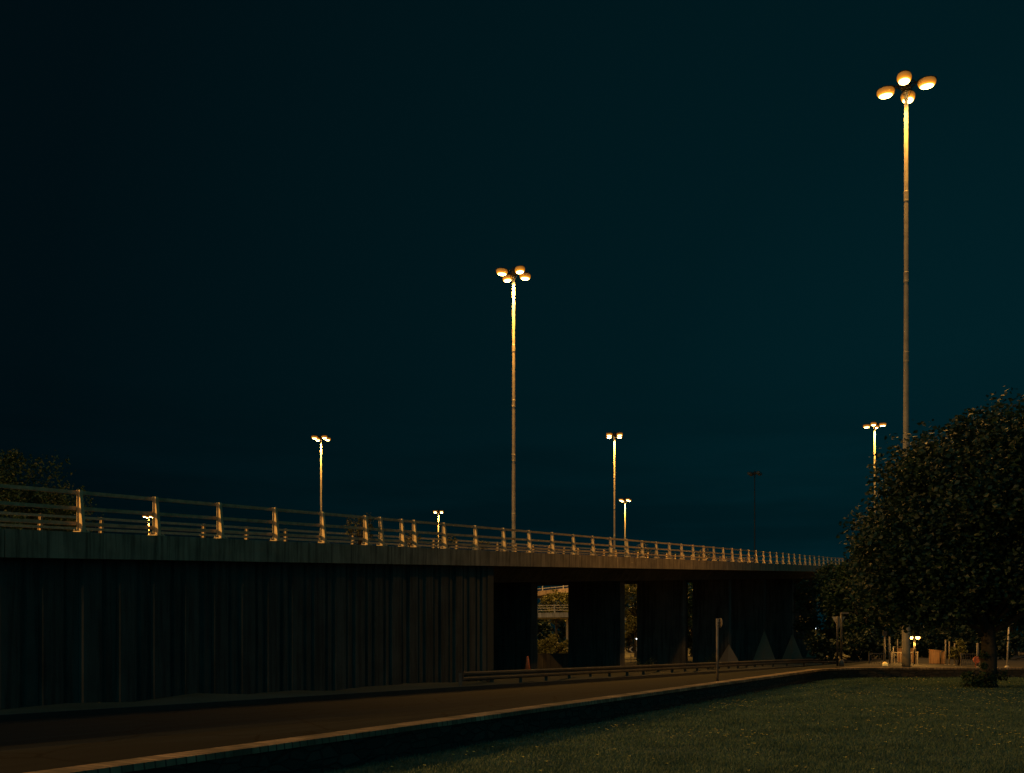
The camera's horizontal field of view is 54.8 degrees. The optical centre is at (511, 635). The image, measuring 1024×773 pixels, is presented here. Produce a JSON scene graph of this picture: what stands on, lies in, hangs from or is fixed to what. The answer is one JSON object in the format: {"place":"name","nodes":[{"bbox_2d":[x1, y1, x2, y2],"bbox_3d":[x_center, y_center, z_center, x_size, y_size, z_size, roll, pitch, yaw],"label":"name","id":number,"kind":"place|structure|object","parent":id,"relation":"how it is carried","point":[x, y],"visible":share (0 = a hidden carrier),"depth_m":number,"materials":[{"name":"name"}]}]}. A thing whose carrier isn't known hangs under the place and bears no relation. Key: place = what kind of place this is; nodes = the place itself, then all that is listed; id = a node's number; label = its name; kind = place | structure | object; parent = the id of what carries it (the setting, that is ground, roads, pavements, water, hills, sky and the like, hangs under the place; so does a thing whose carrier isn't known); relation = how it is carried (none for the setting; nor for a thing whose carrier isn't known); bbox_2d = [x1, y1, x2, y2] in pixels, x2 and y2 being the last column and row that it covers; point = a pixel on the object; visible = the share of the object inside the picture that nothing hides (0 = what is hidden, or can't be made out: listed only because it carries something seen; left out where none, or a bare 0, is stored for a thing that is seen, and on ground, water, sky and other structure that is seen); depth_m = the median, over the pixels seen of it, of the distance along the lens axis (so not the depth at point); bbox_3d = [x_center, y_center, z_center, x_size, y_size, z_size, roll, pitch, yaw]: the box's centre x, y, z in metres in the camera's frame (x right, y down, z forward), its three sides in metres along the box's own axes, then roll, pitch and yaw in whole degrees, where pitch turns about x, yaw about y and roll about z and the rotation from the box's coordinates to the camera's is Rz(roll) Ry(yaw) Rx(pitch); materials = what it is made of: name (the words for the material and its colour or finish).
{"place":"outdoors","nodes":[
{"label":"outdoors","id":0,"kind":"place"},
{"bbox_2d":[0,657,896,772],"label":"road","id":1,"kind":"structure","parent":0,"point":[32,745],"depth_m":18.52,"materials":[{"name":"grey asphalt"}]},
{"bbox_2d":[0,656,896,720],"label":"kerb","id":2,"kind":"structure","parent":1,"relation":"on","point":[20,716],"depth_m":25.46,"materials":[{"name":"grey concrete"}]},
{"bbox_2d":[716,618,722,680],"bbox_3d":[7.028,0.505,33.604,0.158,2.190,0.320,0,0,-20],"label":"round sign","id":3,"kind":"object","parent":1,"relation":"on","point":[719,622],"visible":0.9,"depth_m":33.57,"materials":[{"name":"metal"}]},
{"bbox_2d":[832,612,848,665],"bbox_3d":[16.966,0.188,51.000,0.820,2.785,0.260,0,0,0],"label":"give way sign","id":4,"kind":"object","parent":1,"relation":"on","point":[838,621],"visible":0.99,"depth_m":50.96,"materials":[{"name":"grey metal"}]},
{"bbox_2d":[0,655,896,714],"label":"verge","id":5,"kind":"structure","parent":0,"point":[195,698],"depth_m":28.82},
{"bbox_2d":[525,656,529,668],"bbox_3d":[0.690,1.389,44.000,0.420,0.930,0.420,0,0,0],"label":"traffic cone","id":6,"kind":"object","parent":5,"relation":"on","point":[527,664],"visible":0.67,"depth_m":43.93,"materials":[{"name":"orange plastic"}]},
{"bbox_2d":[635,657,656,671],"bbox_3d":[7.178,1.548,52.358,1.456,1.052,1.224,0,0,0],"label":"verge weed","id":7,"kind":"object","parent":5,"relation":"on","point":[645,663],"visible":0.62,"depth_m":52.46,"materials":[{"name":"green plant"}]},
{"bbox_2d":[459,659,880,685],"bbox_3d":[14.244,1.937,59.906,11.140,1.363,59.657,0,0,42],"label":"crash barrier","id":8,"kind":"object","parent":5,"relation":"on","point":[500,674],"visible":0.65,"depth_m":46.03,"materials":[{"name":"metal"}]},
{"bbox_2d":[704,654,720,668],"bbox_3d":[12.980,1.652,63.464,1.054,1.160,1.011,0,0,-36],"label":"verge weed","id":9,"kind":"object","parent":5,"relation":"on","point":[711,660],"visible":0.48,"depth_m":63.47,"materials":[{"name":"green plant"}]},
{"bbox_2d":[0,0,1023,634],"label":"sky","id":10,"kind":"structure","parent":0,"point":[234,234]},
{"bbox_2d":[538,605,567,647],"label":"ramp","id":11,"kind":"structure","parent":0,"point":[560,615],"depth_m":128.85,"materials":[{"name":"concrete"}]},
{"bbox_2d":[538,585,567,597],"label":"ramp","id":12,"kind":"structure","parent":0,"point":[542,593],"depth_m":158.58,"materials":[{"name":"concrete"}]},
{"bbox_2d":[320,676,1023,772],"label":"lawn","id":13,"kind":"structure","parent":0,"point":[844,736],"depth_m":18.41,"materials":[{"name":"green plant"}]},
{"bbox_2d":[26,667,1023,772],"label":"pavement","id":14,"kind":"structure","parent":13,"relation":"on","point":[323,752],"depth_m":17.32,"materials":[{"name":"grey concrete"}]},
{"bbox_2d":[391,678,1023,770],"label":"meadow flowers","id":15,"kind":"object","parent":13,"relation":"on","point":[855,722],"visible":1,"depth_m":21.74,"materials":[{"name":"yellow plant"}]},
{"bbox_2d":[836,386,1023,687],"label":"round tree","id":16,"kind":"object","parent":13,"relation":"on","point":[938,542],"visible":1,"depth_m":36.21,"materials":[{"name":"green plant"}]},
{"bbox_2d":[960,650,1010,688],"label":"tree suckers","id":17,"kind":"object","parent":13,"relation":"on","point":[969,679],"visible":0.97,"depth_m":37.38,"materials":[{"name":"green plant"}]},
{"bbox_2d":[538,654,849,675],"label":"underpass ground","id":18,"kind":"structure","parent":0,"point":[633,660],"depth_m":98.14,"materials":[{"name":"grey concrete"}]},
{"bbox_2d":[0,558,493,709],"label":"retaining wall","id":19,"kind":"structure","parent":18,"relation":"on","point":[89,630],"depth_m":27.67,"materials":[{"name":"concrete"}]},
{"bbox_2d":[625,615,636,650],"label":"hedge","id":20,"kind":"object","parent":18,"relation":"on","point":[631,632],"visible":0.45,"depth_m":104.53,"materials":[{"name":"green plant"}]},
{"bbox_2d":[628,646,633,661],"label":"chevron sign","id":21,"kind":"object","parent":18,"relation":"on","point":[630,649],"visible":0.82,"depth_m":91.98,"materials":[{"name":"black metal"}]},
{"bbox_2d":[538,636,1020,667],"bbox_3d":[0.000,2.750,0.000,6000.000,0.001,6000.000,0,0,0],"label":"ground","id":22,"kind":"structure","parent":0,"point":[627,654],"depth_m":160.24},
{"bbox_2d":[9,481,86,530],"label":"background tree","id":23,"kind":"object","parent":22,"relation":"on","point":[43,502],"visible":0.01,"depth_m":65.16,"materials":[{"name":"green plant"}]},
{"bbox_2d":[0,448,103,532],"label":"background tree","id":24,"kind":"object","parent":22,"relation":"on","point":[12,495],"visible":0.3,"depth_m":61.91,"materials":[{"name":"green plant"}]},
{"bbox_2d":[143,515,152,534],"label":"mast light","id":25,"kind":"object","parent":22,"relation":"on","point":[148,516],"visible":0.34,"depth_m":228.04,"materials":[{"name":"metal"}]},
{"bbox_2d":[311,434,330,511],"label":"mast light","id":26,"kind":"object","parent":22,"relation":"on","point":[321,437],"visible":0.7,"depth_m":137.42,"materials":[{"name":"metal"}]},
{"bbox_2d":[0,528,833,670],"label":"flyover","id":27,"kind":"object","parent":22,"relation":"on","point":[749,604],"visible":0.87,"depth_m":60.80,"materials":[{"name":"concrete"}]},
{"bbox_2d":[343,512,373,544],"bbox_3d":[-5.207,-3.587,33.623,1.025,1.303,0.903,0,0,0],"label":"roadside shrub","id":28,"kind":"object","parent":27,"relation":"on","point":[359,532],"visible":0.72,"depth_m":33.58,"materials":[{"name":"green plant"}]},
{"bbox_2d":[0,511,752,561],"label":"bridge parapet","id":29,"kind":"structure","parent":27,"relation":"on","point":[102,529],"depth_m":40.36,"materials":[{"name":"paint"}]},
{"bbox_2d":[405,533,420,546],"bbox_3d":[-3.738,-3.464,36.327,0.878,0.734,0.579,0,0,0],"label":"roadside shrub","id":30,"kind":"object","parent":27,"relation":"on","point":[411,538],"visible":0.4,"depth_m":36.34,"materials":[{"name":"green plant"}]},
{"bbox_2d":[0,484,843,565],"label":"bridge parapet","id":31,"kind":"structure","parent":27,"relation":"on","point":[81,524],"depth_m":31.49,"materials":[{"name":"paint"}]},
{"bbox_2d":[436,536,456,547],"bbox_3d":[-2.555,-3.622,38.674,0.851,0.761,0.664,0,0,0],"label":"roadside shrub","id":32,"kind":"object","parent":27,"relation":"on","point":[454,539],"visible":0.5,"depth_m":38.58,"materials":[{"name":"green plant"}]},
{"bbox_2d":[635,543,654,556],"bbox_3d":[7.852,-5.031,58.288,1.140,1.182,0.956,0,0,-29],"label":"roadside shrub","id":33,"kind":"object","parent":27,"relation":"on","point":[638,550],"visible":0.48,"depth_m":58.32,"materials":[{"name":"green plant"}]},
{"bbox_2d":[433,509,443,547],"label":"mast light","id":34,"kind":"object","parent":22,"relation":"on","point":[436,511],"visible":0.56,"depth_m":219.19,"materials":[{"name":"metal"}]},
{"bbox_2d":[496,265,530,551],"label":"mast light","id":35,"kind":"object","parent":22,"relation":"on","point":[507,275],"visible":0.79,"depth_m":75.05,"materials":[{"name":"metal"}]},
{"bbox_2d":[538,589,567,642],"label":"background tree","id":36,"kind":"object","parent":22,"relation":"on","point":[553,598],"visible":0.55,"depth_m":149.11,"materials":[{"name":"green plant"}]},
{"bbox_2d":[538,653,567,667],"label":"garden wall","id":37,"kind":"structure","parent":22,"relation":"on","point":[552,660],"depth_m":69.80,"materials":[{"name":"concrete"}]},
{"bbox_2d":[538,633,567,652],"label":"hedge","id":38,"kind":"object","parent":22,"relation":"on","point":[546,645],"visible":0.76,"depth_m":107.28,"materials":[{"name":"green plant"}]},
{"bbox_2d":[606,431,622,555],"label":"mast light","id":39,"kind":"object","parent":22,"relation":"on","point":[614,434],"visible":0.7,"depth_m":135.56,"materials":[{"name":"metal"}]},
{"bbox_2d":[538,601,692,647],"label":"wood","id":40,"kind":"object","parent":22,"relation":"on","point":[543,632],"visible":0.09,"depth_m":213.46,"materials":[{"name":"green plant"}]},
{"bbox_2d":[538,580,692,660],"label":"parallel flyover","id":41,"kind":"object","parent":22,"relation":"on","point":[566,583],"visible":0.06,"depth_m":93.45,"materials":[{"name":"concrete"}]},
{"bbox_2d":[619,497,630,642],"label":"mast light","id":42,"kind":"object","parent":22,"relation":"on","point":[624,499],"visible":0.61,"depth_m":200.22,"materials":[{"name":"metal"}]},
{"bbox_2d":[625,584,636,656],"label":"background tree","id":43,"kind":"object","parent":22,"relation":"on","point":[630,589],"visible":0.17,"depth_m":118.97,"materials":[{"name":"green plant"}]},
{"bbox_2d":[688,583,692,655],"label":"background tree","id":44,"kind":"object","parent":22,"relation":"on","point":[690,617],"visible":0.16,"depth_m":117.35,"materials":[{"name":"green plant"}]},
{"bbox_2d":[747,471,761,562],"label":"mast light","id":45,"kind":"object","parent":22,"relation":"on","point":[758,473],"visible":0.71,"depth_m":167.81,"materials":[{"name":"grey metal"}]},
{"bbox_2d":[791,560,870,657],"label":"background tree","id":46,"kind":"object","parent":22,"relation":"on","point":[810,622],"visible":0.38,"depth_m":91.52,"materials":[{"name":"green plant"}]},
{"bbox_2d":[815,546,900,650],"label":"background tree","id":47,"kind":"object","parent":22,"relation":"on","point":[837,606],"visible":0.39,"depth_m":84.20,"materials":[{"name":"green plant"}]},
{"bbox_2d":[863,421,885,512],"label":"mast light","id":48,"kind":"object","parent":22,"relation":"on","point":[874,424],"visible":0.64,"depth_m":129.04,"materials":[{"name":"metal"}]},
{"bbox_2d":[864,607,946,647],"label":"background tree","id":49,"kind":"object","parent":22,"relation":"on","point":[898,628],"visible":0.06,"depth_m":94.87,"materials":[{"name":"green plant"}]},
{"bbox_2d":[997,610,1023,654],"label":"background tree","id":50,"kind":"object","parent":22,"relation":"on","point":[1013,631],"visible":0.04,"depth_m":89.11,"materials":[{"name":"green plant"}]},
{"bbox_2d":[839,652,1023,667],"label":"pavement","id":51,"kind":"structure","parent":0,"point":[923,661],"depth_m":59.33,"materials":[{"name":"grey concrete"}]},
{"bbox_2d":[868,652,884,663],"bbox_3d":[20.705,1.380,56.004,0.918,0.840,0.070,0,0,0],"label":"guard railing","id":52,"kind":"object","parent":51,"relation":"on","point":[869,653],"visible":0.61,"depth_m":55.99,"materials":[{"name":"metal"}]},
{"bbox_2d":[882,631,886,661],"bbox_3d":[21.726,0.780,57.500,0.240,2.080,0.228,0,0,0],"label":"slim post","id":53,"kind":"object","parent":51,"relation":"on","point":[884,633],"visible":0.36,"depth_m":57.46,"materials":[{"name":"metal"}]},
{"bbox_2d":[891,651,917,663],"bbox_3d":[23.273,1.370,58.504,1.588,0.860,0.070,0,0,0],"label":"guard railing","id":54,"kind":"object","parent":51,"relation":"on","point":[892,652],"visible":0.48,"depth_m":58.48,"materials":[{"name":"metal"}]},
{"bbox_2d":[876,70,936,666],"bbox_3d":[20.492,-13.610,51.300,2.234,30.820,2.234,0,0,-18],"label":"mast light","id":55,"kind":"object","parent":51,"relation":"on","point":[904,79],"visible":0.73,"depth_m":51.20,"materials":[{"name":"metal"}]},
{"bbox_2d":[897,648,915,662],"bbox_3d":[24.400,1.290,61.002,1.121,1.020,0.115,0,0,0],"label":"board fence","id":56,"kind":"object","parent":51,"relation":"on","point":[900,649],"visible":0.3,"depth_m":60.98,"materials":[{"name":"brown wood"}]},
{"bbox_2d":[802,623,1023,660],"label":"hedge","id":57,"kind":"object","parent":51,"relation":"on","point":[820,645],"visible":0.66,"depth_m":73.39,"materials":[{"name":"green plant"}]},
{"bbox_2d":[910,635,919,663],"bbox_3d":[23.486,0.887,57.500,0.580,1.826,0.250,0,0,0],"label":"street lamp","id":58,"kind":"object","parent":51,"relation":"on","point":[917,636],"visible":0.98,"depth_m":57.46,"materials":[{"name":"grey metal"}]},
{"bbox_2d":[929,649,944,663],"bbox_3d":[25.849,1.315,60.002,0.973,0.970,0.115,0,0,0],"label":"board fence","id":59,"kind":"object","parent":51,"relation":"on","point":[934,656],"visible":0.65,"depth_m":59.98,"materials":[{"name":"brown wood"}]},
{"bbox_2d":[948,638,968,664],"bbox_3d":[26.562,0.979,58.682,1.017,1.702,1.284,0,0,39],"label":"lit shrub","id":60,"kind":"object","parent":51,"relation":"on","point":[962,645],"visible":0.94,"depth_m":58.50,"materials":[{"name":"green plant"}]},
{"bbox_2d":[960,653,974,665],"bbox_3d":[26.868,1.410,58.004,1.011,0.780,0.070,0,0,0],"label":"guard railing","id":61,"kind":"object","parent":51,"relation":"on","point":[961,664],"visible":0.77,"depth_m":57.99,"materials":[{"name":"metal"}]},
{"bbox_2d":[973,656,979,666],"bbox_3d":[25.677,1.475,54.575,0.380,0.650,0.110,0,0,0],"label":"disc marker","id":62,"kind":"object","parent":51,"relation":"on","point":[976,660],"visible":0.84,"depth_m":54.52,"materials":[{"name":"orange plastic"}]},
{"bbox_2d":[976,643,978,666],"bbox_3d":[25.954,1.118,55.000,0.288,1.404,0.274,0,0,0],"label":"slim post","id":63,"kind":"object","parent":51,"relation":"on","point":[977,651],"visible":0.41,"depth_m":54.95,"materials":[{"name":"metal"}]},
{"bbox_2d":[1005,623,1012,666],"bbox_3d":[27.148,0.456,54.000,0.400,2.692,0.280,0,0,0],"label":"leaning post","id":64,"kind":"object","parent":51,"relation":"on","point":[1008,646],"visible":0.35,"depth_m":53.96,"materials":[{"name":"metal"}]}
]}

